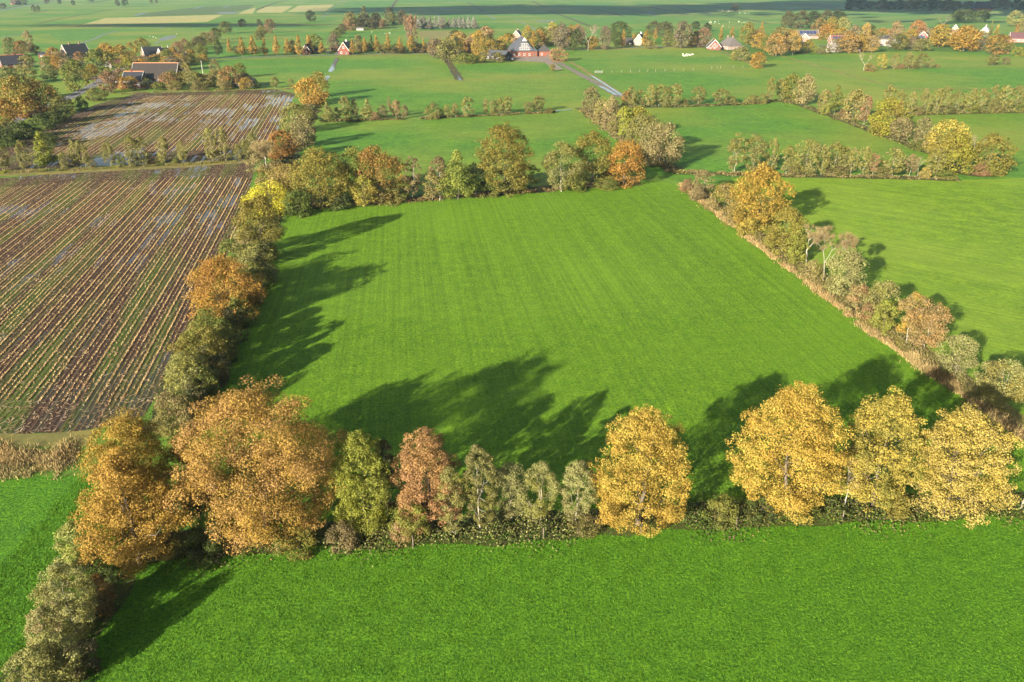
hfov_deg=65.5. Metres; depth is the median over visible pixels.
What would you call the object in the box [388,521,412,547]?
shrub
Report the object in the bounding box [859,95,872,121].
birch tree
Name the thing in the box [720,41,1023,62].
gardens
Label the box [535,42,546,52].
shrub
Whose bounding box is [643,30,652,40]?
broad tree
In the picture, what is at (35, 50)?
broad tree
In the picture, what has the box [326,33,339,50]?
broad tree
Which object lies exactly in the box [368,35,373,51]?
pointed tree
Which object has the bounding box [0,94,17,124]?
broad tree
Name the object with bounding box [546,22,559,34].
broad tree
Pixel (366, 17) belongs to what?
pointed tree
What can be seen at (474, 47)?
broad tree
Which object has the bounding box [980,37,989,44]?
broad tree
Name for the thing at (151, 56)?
broad tree
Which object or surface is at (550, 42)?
broad tree
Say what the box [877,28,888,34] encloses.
broad tree
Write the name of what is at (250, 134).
slender tree
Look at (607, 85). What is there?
ditch water
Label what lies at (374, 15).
broad tree
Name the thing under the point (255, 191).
shrub
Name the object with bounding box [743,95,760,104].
shrub
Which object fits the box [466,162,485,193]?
slender tree
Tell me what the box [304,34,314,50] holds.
pointed tree
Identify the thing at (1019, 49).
shrub
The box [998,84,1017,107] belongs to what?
slender tree
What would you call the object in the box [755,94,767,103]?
shrub
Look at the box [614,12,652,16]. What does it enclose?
meadow
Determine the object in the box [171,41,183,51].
broad tree
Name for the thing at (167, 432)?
shrub
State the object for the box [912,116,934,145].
broad tree
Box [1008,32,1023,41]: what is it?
house
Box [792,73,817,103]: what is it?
broad tree
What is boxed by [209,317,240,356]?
shrub
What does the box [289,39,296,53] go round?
broad tree
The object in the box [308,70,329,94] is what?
broad tree
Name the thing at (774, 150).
slender tree
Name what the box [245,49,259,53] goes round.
shrub
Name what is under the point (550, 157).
slender tree
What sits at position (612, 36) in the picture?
pointed tree
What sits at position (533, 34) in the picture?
pointed tree
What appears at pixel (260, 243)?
shrub
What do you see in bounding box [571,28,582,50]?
broad tree
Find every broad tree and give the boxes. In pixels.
[0,65,21,81]
[0,74,38,118]
[0,77,24,96]
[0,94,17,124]
[1,37,15,54]
[11,40,31,54]
[13,64,27,77]
[13,78,61,116]
[16,87,41,116]
[18,54,34,67]
[27,44,41,53]
[37,56,56,69]
[38,63,58,79]
[45,47,59,55]
[47,95,76,121]
[49,55,61,70]
[53,51,64,61]
[57,58,69,70]
[57,59,93,91]
[72,51,85,64]
[76,404,185,534]
[82,48,117,73]
[96,69,118,92]
[97,42,116,59]
[109,44,131,62]
[115,57,133,74]
[117,77,129,89]
[125,76,135,81]
[127,55,145,68]
[132,37,149,53]
[138,55,150,61]
[148,54,161,60]
[150,55,161,61]
[153,374,348,559]
[157,71,178,87]
[160,48,173,61]
[162,55,180,63]
[167,47,178,54]
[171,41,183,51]
[173,54,187,64]
[174,72,187,84]
[177,38,188,49]
[177,57,188,69]
[182,41,198,52]
[182,70,203,88]
[182,253,267,319]
[185,50,195,57]
[187,55,197,64]
[192,36,205,47]
[193,43,207,57]
[194,74,212,86]
[196,53,208,61]
[199,32,212,43]
[206,31,215,42]
[206,69,226,86]
[206,77,220,87]
[210,28,221,39]
[216,73,230,87]
[217,65,239,87]
[218,21,231,33]
[228,194,286,260]
[232,62,246,77]
[237,19,246,26]
[238,77,252,88]
[239,72,251,80]
[254,29,264,39]
[256,25,266,35]
[263,18,275,32]
[265,129,301,160]
[276,101,313,132]
[285,146,353,208]
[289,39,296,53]
[289,115,317,147]
[291,76,328,104]
[305,9,315,20]
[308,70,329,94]
[310,33,322,46]
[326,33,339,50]
[328,429,393,537]
[329,30,337,40]
[333,28,342,37]
[337,24,346,33]
[338,144,375,198]
[342,11,358,29]
[351,17,363,26]
[353,34,361,51]
[354,144,405,203]
[367,17,377,28]
[371,18,379,27]
[372,13,378,25]
[379,19,388,27]
[384,6,394,22]
[388,12,396,24]
[388,426,462,533]
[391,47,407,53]
[396,13,402,24]
[398,9,406,23]
[404,14,417,41]
[428,38,444,58]
[435,37,461,62]
[445,29,463,39]
[451,31,466,38]
[453,36,462,53]
[459,40,471,53]
[464,33,474,53]
[470,29,484,54]
[472,120,533,197]
[477,25,496,45]
[481,34,494,49]
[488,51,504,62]
[496,33,517,49]
[521,25,531,38]
[525,31,535,43]
[534,27,546,39]
[535,29,546,42]
[544,30,556,45]
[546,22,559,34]
[546,27,555,40]
[552,22,570,49]
[569,130,616,182]
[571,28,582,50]
[572,25,586,43]
[581,85,600,112]
[584,36,599,49]
[599,26,611,49]
[606,139,646,188]
[609,21,632,37]
[613,31,622,46]
[620,90,632,105]
[623,113,662,154]
[624,106,652,137]
[637,121,685,167]
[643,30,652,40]
[646,20,659,33]
[653,21,673,36]
[663,29,671,40]
[672,20,693,47]
[686,34,697,46]
[691,21,699,28]
[693,27,712,47]
[725,380,856,525]
[728,161,796,230]
[729,46,750,60]
[730,3,739,10]
[739,22,756,44]
[749,51,767,67]
[750,31,765,47]
[751,29,764,42]
[759,35,777,51]
[762,205,810,256]
[764,32,790,55]
[772,26,795,44]
[780,11,795,27]
[781,72,803,100]
[791,10,808,28]
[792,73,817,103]
[804,39,814,48]
[805,11,822,28]
[810,18,826,33]
[814,22,835,39]
[818,9,833,26]
[823,249,869,296]
[825,17,840,35]
[825,36,847,51]
[828,9,846,24]
[829,27,846,35]
[834,16,851,31]
[834,385,929,512]
[837,31,861,52]
[840,88,869,120]
[844,0,860,9]
[845,23,861,42]
[849,34,870,50]
[855,0,867,8]
[855,36,868,51]
[858,23,876,35]
[861,22,871,36]
[862,278,900,323]
[865,1,879,8]
[866,29,886,43]
[866,96,912,137]
[875,0,888,9]
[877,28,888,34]
[883,1,896,9]
[885,34,901,48]
[887,21,905,37]
[889,34,909,49]
[890,116,914,140]
[892,0,904,9]
[902,0,920,9]
[902,29,918,42]
[903,36,919,49]
[906,402,1023,528]
[909,19,925,33]
[912,38,932,50]
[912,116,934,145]
[917,21,927,32]
[921,0,938,10]
[923,117,972,155]
[925,130,977,174]
[928,23,955,46]
[939,0,955,10]
[948,24,983,50]
[949,9,965,20]
[951,1,962,10]
[954,8,976,21]
[963,1,973,8]
[969,132,1019,176]
[972,9,991,21]
[976,30,990,39]
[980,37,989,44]
[985,34,1016,53]
[987,0,1002,8]
[998,0,1011,9]
[1005,9,1023,25]
[1009,0,1023,10]
[1018,19,1023,31]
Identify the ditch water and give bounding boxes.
[329,58,338,71]
[451,67,460,79]
[590,75,621,94]
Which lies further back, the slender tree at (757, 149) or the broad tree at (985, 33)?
the broad tree at (985, 33)
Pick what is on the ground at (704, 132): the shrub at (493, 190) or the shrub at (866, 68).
the shrub at (866, 68)
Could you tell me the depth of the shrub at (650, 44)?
649.82 m
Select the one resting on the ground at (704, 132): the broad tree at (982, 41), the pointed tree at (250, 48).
the pointed tree at (250, 48)
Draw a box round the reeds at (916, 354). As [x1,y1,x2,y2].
[896,351,1023,439]
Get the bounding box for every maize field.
[0,89,294,170]
[0,162,254,433]
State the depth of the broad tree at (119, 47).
526.49 m
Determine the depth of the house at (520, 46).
581.21 m
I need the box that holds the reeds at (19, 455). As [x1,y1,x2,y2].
[0,434,82,481]
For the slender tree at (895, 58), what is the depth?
499.62 m
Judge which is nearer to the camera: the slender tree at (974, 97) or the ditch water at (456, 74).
the slender tree at (974, 97)
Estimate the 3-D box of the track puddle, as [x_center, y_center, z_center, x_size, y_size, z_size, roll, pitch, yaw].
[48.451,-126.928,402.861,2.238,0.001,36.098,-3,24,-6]
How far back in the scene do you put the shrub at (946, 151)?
246.33 m
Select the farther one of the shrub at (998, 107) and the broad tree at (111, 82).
the broad tree at (111, 82)
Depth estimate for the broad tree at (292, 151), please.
241.66 m
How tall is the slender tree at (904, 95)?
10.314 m
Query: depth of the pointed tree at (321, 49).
599.00 m
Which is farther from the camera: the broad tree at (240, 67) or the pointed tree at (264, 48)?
the pointed tree at (264, 48)
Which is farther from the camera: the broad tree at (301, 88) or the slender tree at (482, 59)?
the slender tree at (482, 59)
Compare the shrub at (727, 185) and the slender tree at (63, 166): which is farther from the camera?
the slender tree at (63, 166)
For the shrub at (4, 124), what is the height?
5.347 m
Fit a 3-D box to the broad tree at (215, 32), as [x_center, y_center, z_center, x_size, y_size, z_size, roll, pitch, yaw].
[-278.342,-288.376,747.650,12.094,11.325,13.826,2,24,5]
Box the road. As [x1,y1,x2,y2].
[2,40,984,126]
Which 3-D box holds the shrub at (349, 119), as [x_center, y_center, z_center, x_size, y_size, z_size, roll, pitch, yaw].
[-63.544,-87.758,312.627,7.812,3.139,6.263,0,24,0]
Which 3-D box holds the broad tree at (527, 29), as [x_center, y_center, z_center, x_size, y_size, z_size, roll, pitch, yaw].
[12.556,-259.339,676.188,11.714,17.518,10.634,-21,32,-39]
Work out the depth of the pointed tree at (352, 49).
592.14 m
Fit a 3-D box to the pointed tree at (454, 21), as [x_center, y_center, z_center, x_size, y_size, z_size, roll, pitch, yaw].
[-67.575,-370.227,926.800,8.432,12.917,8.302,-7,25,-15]
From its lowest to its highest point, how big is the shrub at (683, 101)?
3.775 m
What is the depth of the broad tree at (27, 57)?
506.50 m
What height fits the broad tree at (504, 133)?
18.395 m
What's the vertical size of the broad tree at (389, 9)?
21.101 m
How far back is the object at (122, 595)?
68.69 m
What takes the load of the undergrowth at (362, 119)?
on the hedge floor
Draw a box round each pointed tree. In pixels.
[30,131,59,169]
[213,37,222,55]
[226,38,231,52]
[236,37,246,54]
[247,35,257,54]
[261,37,268,55]
[271,34,280,53]
[282,39,292,53]
[294,34,303,54]
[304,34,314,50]
[318,42,326,52]
[320,102,333,119]
[349,39,354,53]
[358,6,368,24]
[359,99,373,117]
[362,37,368,51]
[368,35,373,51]
[373,35,380,52]
[384,33,390,50]
[395,37,403,51]
[406,35,416,52]
[416,19,421,27]
[425,20,432,28]
[432,16,437,28]
[435,149,479,199]
[438,17,445,28]
[446,17,452,28]
[451,17,457,27]
[456,16,461,28]
[461,16,465,28]
[466,16,471,27]
[472,19,478,28]
[530,32,534,46]
[535,32,541,45]
[568,29,573,47]
[610,28,615,41]
[620,29,625,46]
[641,30,647,44]
[718,26,722,39]
[827,85,845,113]
[987,21,992,36]
[993,24,999,35]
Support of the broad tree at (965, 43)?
on the gardens
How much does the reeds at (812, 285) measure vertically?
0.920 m
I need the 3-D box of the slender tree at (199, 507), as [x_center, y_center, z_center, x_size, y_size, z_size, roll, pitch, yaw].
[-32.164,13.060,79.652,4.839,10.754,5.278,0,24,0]
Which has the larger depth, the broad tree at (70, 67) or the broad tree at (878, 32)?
the broad tree at (878, 32)
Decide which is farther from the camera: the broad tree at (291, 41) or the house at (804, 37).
the house at (804, 37)
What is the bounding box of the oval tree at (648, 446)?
[586,404,693,537]
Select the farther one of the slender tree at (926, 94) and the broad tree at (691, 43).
the broad tree at (691, 43)
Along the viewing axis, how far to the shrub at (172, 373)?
100.22 m
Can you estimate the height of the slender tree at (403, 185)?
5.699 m
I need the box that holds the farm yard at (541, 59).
[508,56,553,62]
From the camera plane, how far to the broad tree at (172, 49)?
535.25 m
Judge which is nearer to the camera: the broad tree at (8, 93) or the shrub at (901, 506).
the shrub at (901, 506)
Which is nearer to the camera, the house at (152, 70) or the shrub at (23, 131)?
the shrub at (23, 131)
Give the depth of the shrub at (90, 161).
234.37 m
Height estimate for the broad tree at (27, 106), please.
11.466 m
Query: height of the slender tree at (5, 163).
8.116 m
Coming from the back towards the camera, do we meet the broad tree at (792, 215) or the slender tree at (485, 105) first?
the slender tree at (485, 105)
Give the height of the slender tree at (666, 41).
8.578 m
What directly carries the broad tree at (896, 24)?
on the ground at (704, 132)
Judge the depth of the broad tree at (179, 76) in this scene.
418.94 m
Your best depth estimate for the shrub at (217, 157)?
241.75 m
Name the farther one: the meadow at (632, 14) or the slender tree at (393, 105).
the meadow at (632, 14)
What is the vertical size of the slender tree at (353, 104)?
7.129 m
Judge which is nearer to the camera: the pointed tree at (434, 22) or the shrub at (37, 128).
the shrub at (37, 128)
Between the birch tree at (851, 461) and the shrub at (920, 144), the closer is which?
the birch tree at (851, 461)
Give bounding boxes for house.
[0,53,26,67]
[10,0,21,4]
[61,42,88,58]
[122,69,146,80]
[132,62,183,82]
[141,46,161,57]
[157,46,176,57]
[302,42,313,53]
[338,40,353,54]
[506,36,536,56]
[511,29,522,41]
[537,45,550,55]
[633,32,646,44]
[706,38,721,49]
[719,35,742,49]
[797,30,818,38]
[801,33,809,41]
[826,40,839,51]
[827,35,848,45]
[873,35,889,45]
[919,31,927,38]
[950,24,957,34]
[970,2,993,9]
[982,24,989,35]
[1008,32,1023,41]
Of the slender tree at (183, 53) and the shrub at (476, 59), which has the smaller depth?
the slender tree at (183, 53)
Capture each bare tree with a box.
[246,137,275,164]
[581,24,596,46]
[803,222,826,261]
[807,225,857,279]
[858,52,874,70]
[971,134,986,146]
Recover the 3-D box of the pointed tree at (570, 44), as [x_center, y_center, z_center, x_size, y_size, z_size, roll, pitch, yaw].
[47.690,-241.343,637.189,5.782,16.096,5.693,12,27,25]
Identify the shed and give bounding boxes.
[37,52,52,57]
[105,59,122,68]
[231,78,256,86]
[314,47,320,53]
[480,50,511,60]
[622,38,632,44]
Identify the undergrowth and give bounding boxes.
[1,576,115,681]
[134,202,294,417]
[164,502,600,578]
[265,92,332,169]
[281,179,637,210]
[319,116,403,121]
[420,110,556,119]
[576,107,679,169]
[627,99,997,175]
[664,168,959,181]
[675,486,1023,544]
[676,185,1022,427]
[881,108,1023,115]
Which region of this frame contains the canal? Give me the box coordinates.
[0,0,63,10]
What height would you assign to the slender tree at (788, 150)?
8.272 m
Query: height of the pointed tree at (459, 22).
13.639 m
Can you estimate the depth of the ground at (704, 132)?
456.39 m
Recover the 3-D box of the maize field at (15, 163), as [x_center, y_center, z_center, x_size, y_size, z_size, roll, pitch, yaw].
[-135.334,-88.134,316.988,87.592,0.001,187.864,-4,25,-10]
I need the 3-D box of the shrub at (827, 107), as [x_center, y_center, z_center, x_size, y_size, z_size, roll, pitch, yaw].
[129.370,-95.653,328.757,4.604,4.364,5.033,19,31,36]
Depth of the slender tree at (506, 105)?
327.12 m
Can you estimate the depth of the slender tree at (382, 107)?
318.19 m
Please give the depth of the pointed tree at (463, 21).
925.67 m
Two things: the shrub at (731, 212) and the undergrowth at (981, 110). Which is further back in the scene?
the undergrowth at (981, 110)
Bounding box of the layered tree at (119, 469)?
[68,445,190,578]
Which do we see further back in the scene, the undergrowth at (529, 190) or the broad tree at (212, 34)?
the broad tree at (212, 34)
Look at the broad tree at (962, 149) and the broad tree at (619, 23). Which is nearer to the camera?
the broad tree at (962, 149)
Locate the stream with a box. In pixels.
[80,31,115,43]
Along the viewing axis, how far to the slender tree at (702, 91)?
353.69 m
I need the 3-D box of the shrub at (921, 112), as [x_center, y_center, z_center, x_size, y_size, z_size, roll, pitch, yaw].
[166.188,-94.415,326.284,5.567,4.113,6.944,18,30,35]
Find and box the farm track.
[554,62,621,96]
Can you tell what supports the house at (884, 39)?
on the gardens
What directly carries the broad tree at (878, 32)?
on the gardens
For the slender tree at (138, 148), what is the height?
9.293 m
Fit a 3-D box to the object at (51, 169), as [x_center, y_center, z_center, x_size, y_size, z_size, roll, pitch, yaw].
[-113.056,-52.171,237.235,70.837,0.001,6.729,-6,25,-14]
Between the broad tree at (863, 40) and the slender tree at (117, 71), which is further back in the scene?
the broad tree at (863, 40)
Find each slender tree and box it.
[0,145,9,170]
[14,139,30,168]
[21,30,34,52]
[21,63,36,80]
[22,606,63,654]
[28,561,99,638]
[36,576,75,623]
[58,151,68,168]
[67,138,80,164]
[74,139,90,166]
[83,64,98,82]
[99,142,115,164]
[113,68,123,76]
[123,134,139,166]
[124,42,136,56]
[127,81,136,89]
[133,135,148,165]
[155,136,167,162]
[163,425,215,519]
[175,140,187,160]
[179,61,190,78]
[180,51,190,63]
[202,126,217,159]
[208,59,220,76]
[214,126,231,160]
[231,143,241,160]
[239,139,249,159]
[245,131,257,156]
[269,76,277,86]
[332,107,340,117]
[338,95,350,115]
[349,99,358,114]
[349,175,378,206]
[368,439,396,514]
[376,105,386,117]
[390,100,400,115]
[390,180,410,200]
[401,104,407,116]
[421,171,442,199]
[433,463,466,533]
[452,103,459,116]
[460,97,474,115]
[461,444,500,530]
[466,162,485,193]
[477,45,488,62]
[483,99,488,114]
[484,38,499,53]
[489,100,497,112]
[489,461,529,519]
[496,98,504,112]
[502,96,513,111]
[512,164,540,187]
[517,461,560,523]
[521,102,533,111]
[529,35,544,46]
[531,95,545,110]
[541,140,585,191]
[557,460,598,522]
[617,105,632,135]
[627,86,637,104]
[634,89,647,103]
[644,84,658,104]
[654,84,666,104]
[661,36,672,45]
[662,86,671,104]
[667,83,683,104]
[669,34,678,45]
[689,85,707,102]
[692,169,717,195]
[712,88,730,102]
[727,132,747,170]
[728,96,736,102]
[742,133,768,171]
[765,76,776,99]
[766,138,779,169]
[776,78,786,99]
[779,145,795,171]
[786,30,801,54]
[789,139,822,174]
[815,144,830,173]
[817,89,831,108]
[823,140,847,172]
[838,146,854,170]
[847,146,860,172]
[857,145,874,173]
[864,34,881,51]
[877,54,889,69]
[879,147,906,174]
[882,83,897,112]
[890,53,900,67]
[894,89,907,110]
[902,56,911,67]
[903,298,953,347]
[905,51,916,68]
[905,91,917,112]
[915,53,929,67]
[920,87,933,111]
[922,130,939,149]
[926,59,934,67]
[926,152,948,175]
[931,88,944,111]
[935,333,980,377]
[937,85,952,111]
[950,90,964,112]
[960,89,978,109]
[972,360,1005,389]
[974,88,989,111]
[975,356,1023,409]
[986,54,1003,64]
[986,84,1000,108]
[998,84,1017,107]
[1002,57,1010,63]
[1008,85,1023,108]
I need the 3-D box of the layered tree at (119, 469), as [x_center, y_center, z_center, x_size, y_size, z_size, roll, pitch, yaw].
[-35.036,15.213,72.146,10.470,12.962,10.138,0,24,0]
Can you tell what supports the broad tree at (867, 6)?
on the ground at (704, 132)
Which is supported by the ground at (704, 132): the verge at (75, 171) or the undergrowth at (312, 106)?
the verge at (75, 171)
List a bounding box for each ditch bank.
[37,2,163,23]
[442,57,463,79]
[550,11,588,25]
[676,7,715,14]
[722,15,769,23]
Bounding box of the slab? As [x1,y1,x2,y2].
[545,62,561,69]
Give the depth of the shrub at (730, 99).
354.81 m
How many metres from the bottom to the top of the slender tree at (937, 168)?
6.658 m
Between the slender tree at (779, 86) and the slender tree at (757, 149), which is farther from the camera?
the slender tree at (779, 86)
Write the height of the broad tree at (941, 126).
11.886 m
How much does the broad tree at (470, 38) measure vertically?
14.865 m
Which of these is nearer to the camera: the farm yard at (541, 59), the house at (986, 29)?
the farm yard at (541, 59)
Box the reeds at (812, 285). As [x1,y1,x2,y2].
[678,182,1023,441]
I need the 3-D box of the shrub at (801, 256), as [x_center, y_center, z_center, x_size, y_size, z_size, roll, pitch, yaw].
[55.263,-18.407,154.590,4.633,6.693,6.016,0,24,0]
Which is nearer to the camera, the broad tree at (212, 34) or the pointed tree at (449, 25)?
the broad tree at (212, 34)
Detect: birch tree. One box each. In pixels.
[387,96,390,113]
[402,155,421,198]
[402,180,409,200]
[428,155,447,191]
[835,443,873,504]
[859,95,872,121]
[868,153,880,171]
[893,291,930,342]
[904,153,918,174]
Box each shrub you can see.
[0,117,15,128]
[0,127,19,148]
[1,641,56,681]
[6,120,33,139]
[12,126,36,137]
[18,124,41,136]
[20,627,89,681]
[27,113,57,130]
[30,130,58,144]
[35,132,57,147]
[41,110,62,123]
[50,519,96,577]
[62,639,103,681]
[73,549,112,579]
[74,95,88,110]
[85,86,108,101]
[85,158,97,167]
[85,573,115,619]
[104,567,122,585]
[115,153,125,164]
[139,78,152,88]
[145,156,153,164]
[150,81,166,90]
[150,390,197,438]
[154,156,163,164]
[163,349,219,407]
[167,80,182,90]
[167,324,230,380]
[168,389,204,429]
[173,381,216,430]
[179,306,240,354]
[179,360,223,402]
[182,520,233,567]
[190,80,206,89]
[191,365,219,402]
[193,323,241,363]
[195,342,233,387]
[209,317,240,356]
[211,152,223,161]
[213,237,246,271]
[213,308,249,344]
[216,81,232,89]
[223,290,255,331]
[223,296,261,331]
[226,228,261,257]
[227,273,266,304]
[230,241,279,288]
[238,179,295,217]
[239,260,271,295]
[241,255,271,284]
[243,153,269,171]
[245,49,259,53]
[250,240,276,265]
[251,80,260,88]
[255,161,298,188]
[265,163,307,203]
[272,515,318,562]
[278,188,313,217]
[299,105,316,120]
[324,518,358,554]
[325,192,355,211]
[330,45,339,51]
[343,113,359,121]
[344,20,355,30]
[370,112,381,119]
[374,43,390,53]
[375,186,403,206]
[386,500,431,544]
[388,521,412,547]
[415,44,425,52]
[423,102,442,119]
[440,103,454,117]
[455,53,477,64]
[467,54,487,62]
[476,179,499,197]
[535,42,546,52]
[549,47,569,61]
[560,175,589,192]
[566,513,602,538]
[592,96,611,121]
[594,177,618,190]
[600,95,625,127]
[606,115,621,132]
[638,139,661,158]
[643,40,657,48]
[680,98,688,104]
[680,178,692,191]
[688,184,706,200]
[701,493,741,530]
[707,182,739,213]
[724,199,747,224]
[735,217,765,237]
[741,495,781,525]
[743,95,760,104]
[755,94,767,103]
[763,231,781,246]
[784,230,810,264]
[788,164,803,176]
[789,503,822,526]
[795,41,809,53]
[798,259,825,281]
[807,44,819,52]
[817,46,830,53]
[820,104,830,113]
[822,275,841,291]
[825,165,847,176]
[837,109,851,118]
[845,284,870,318]
[860,301,881,320]
[864,63,876,71]
[868,124,882,133]
[870,298,900,334]
[872,166,891,177]
[883,488,912,521]
[908,63,918,68]
[908,139,928,151]
[911,105,924,115]
[918,167,931,178]
[930,145,948,157]
[935,169,956,179]
[939,105,956,113]
[966,103,979,113]
[968,41,984,49]
[972,161,992,175]
[986,103,1004,112]
[1010,46,1023,56]
[1012,103,1023,112]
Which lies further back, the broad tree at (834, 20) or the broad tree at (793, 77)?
the broad tree at (834, 20)
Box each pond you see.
[158,35,175,40]
[217,12,238,13]
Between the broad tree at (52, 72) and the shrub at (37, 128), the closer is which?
the shrub at (37, 128)
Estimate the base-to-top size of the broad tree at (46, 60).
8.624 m
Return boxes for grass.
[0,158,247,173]
[0,458,66,474]
[120,88,293,93]
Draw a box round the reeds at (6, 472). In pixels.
[0,466,64,481]
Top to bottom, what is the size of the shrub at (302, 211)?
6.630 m
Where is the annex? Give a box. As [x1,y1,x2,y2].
[125,81,155,87]
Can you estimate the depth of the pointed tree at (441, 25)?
917.12 m
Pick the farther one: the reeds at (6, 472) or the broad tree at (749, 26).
the broad tree at (749, 26)
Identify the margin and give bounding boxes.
[335,74,570,84]
[569,62,628,97]
[600,68,739,73]
[782,56,986,88]
[839,64,1011,70]
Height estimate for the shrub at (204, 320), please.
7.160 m
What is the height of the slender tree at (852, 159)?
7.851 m
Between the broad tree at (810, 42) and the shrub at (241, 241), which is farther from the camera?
the broad tree at (810, 42)
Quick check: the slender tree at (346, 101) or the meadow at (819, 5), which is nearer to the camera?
the slender tree at (346, 101)
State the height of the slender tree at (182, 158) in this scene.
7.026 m
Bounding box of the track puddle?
[600,86,617,94]
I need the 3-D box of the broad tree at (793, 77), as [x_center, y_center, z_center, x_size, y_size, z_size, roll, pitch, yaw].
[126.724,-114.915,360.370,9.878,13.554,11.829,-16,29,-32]
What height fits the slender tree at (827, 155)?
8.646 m
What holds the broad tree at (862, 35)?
on the gardens
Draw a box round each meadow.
[0,476,115,674]
[49,30,115,40]
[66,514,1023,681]
[82,15,221,24]
[138,4,255,16]
[197,180,1023,528]
[239,8,254,13]
[256,6,291,12]
[288,4,333,11]
[341,1,393,7]
[398,0,481,1]
[418,30,457,38]
[544,2,618,7]
[568,18,648,25]
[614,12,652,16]
[706,177,1023,414]
[782,3,842,7]
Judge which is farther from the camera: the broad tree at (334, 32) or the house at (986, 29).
the house at (986, 29)
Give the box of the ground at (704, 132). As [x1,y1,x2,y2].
[0,0,1023,574]
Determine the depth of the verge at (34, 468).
90.46 m
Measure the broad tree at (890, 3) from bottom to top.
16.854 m
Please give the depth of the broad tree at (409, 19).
690.48 m
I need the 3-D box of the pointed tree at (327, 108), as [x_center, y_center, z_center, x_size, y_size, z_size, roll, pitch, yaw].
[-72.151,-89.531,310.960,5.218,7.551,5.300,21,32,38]
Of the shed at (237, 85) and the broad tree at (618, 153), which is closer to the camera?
the broad tree at (618, 153)
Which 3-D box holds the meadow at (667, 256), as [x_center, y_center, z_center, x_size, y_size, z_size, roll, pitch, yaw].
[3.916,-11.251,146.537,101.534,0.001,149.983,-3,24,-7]
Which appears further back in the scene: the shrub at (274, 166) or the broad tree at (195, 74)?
the broad tree at (195, 74)
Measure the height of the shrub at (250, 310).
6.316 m
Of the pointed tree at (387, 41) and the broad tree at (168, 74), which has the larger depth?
the pointed tree at (387, 41)
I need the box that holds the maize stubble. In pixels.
[0,90,294,433]
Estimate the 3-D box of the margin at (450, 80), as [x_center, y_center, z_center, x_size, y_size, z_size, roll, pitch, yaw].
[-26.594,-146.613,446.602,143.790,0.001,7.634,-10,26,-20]
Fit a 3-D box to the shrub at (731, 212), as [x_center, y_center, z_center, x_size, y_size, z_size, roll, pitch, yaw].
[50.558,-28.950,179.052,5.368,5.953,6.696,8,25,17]
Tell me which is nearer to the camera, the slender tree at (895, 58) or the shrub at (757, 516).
the shrub at (757, 516)
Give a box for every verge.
[0,160,252,175]
[0,429,97,447]
[0,448,77,474]
[220,47,692,59]
[716,50,752,65]
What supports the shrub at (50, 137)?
on the ground at (704, 132)
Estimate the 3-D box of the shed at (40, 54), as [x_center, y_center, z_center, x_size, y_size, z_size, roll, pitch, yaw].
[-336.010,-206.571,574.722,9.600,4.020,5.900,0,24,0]
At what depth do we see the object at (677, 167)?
244.34 m
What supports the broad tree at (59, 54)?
on the ground at (704, 132)
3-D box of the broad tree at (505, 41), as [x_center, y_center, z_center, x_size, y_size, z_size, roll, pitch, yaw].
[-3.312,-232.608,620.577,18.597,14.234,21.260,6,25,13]
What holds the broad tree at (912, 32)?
on the gardens
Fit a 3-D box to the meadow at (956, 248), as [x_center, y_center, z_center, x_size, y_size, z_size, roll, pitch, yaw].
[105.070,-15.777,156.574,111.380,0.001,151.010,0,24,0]
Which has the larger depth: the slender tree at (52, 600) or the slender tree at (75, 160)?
the slender tree at (75, 160)
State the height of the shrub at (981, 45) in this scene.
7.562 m
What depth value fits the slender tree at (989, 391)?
100.73 m
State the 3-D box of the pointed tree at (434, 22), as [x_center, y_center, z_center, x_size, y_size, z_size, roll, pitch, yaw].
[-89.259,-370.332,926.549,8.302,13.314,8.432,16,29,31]
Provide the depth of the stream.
783.08 m
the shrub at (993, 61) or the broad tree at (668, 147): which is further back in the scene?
the shrub at (993, 61)

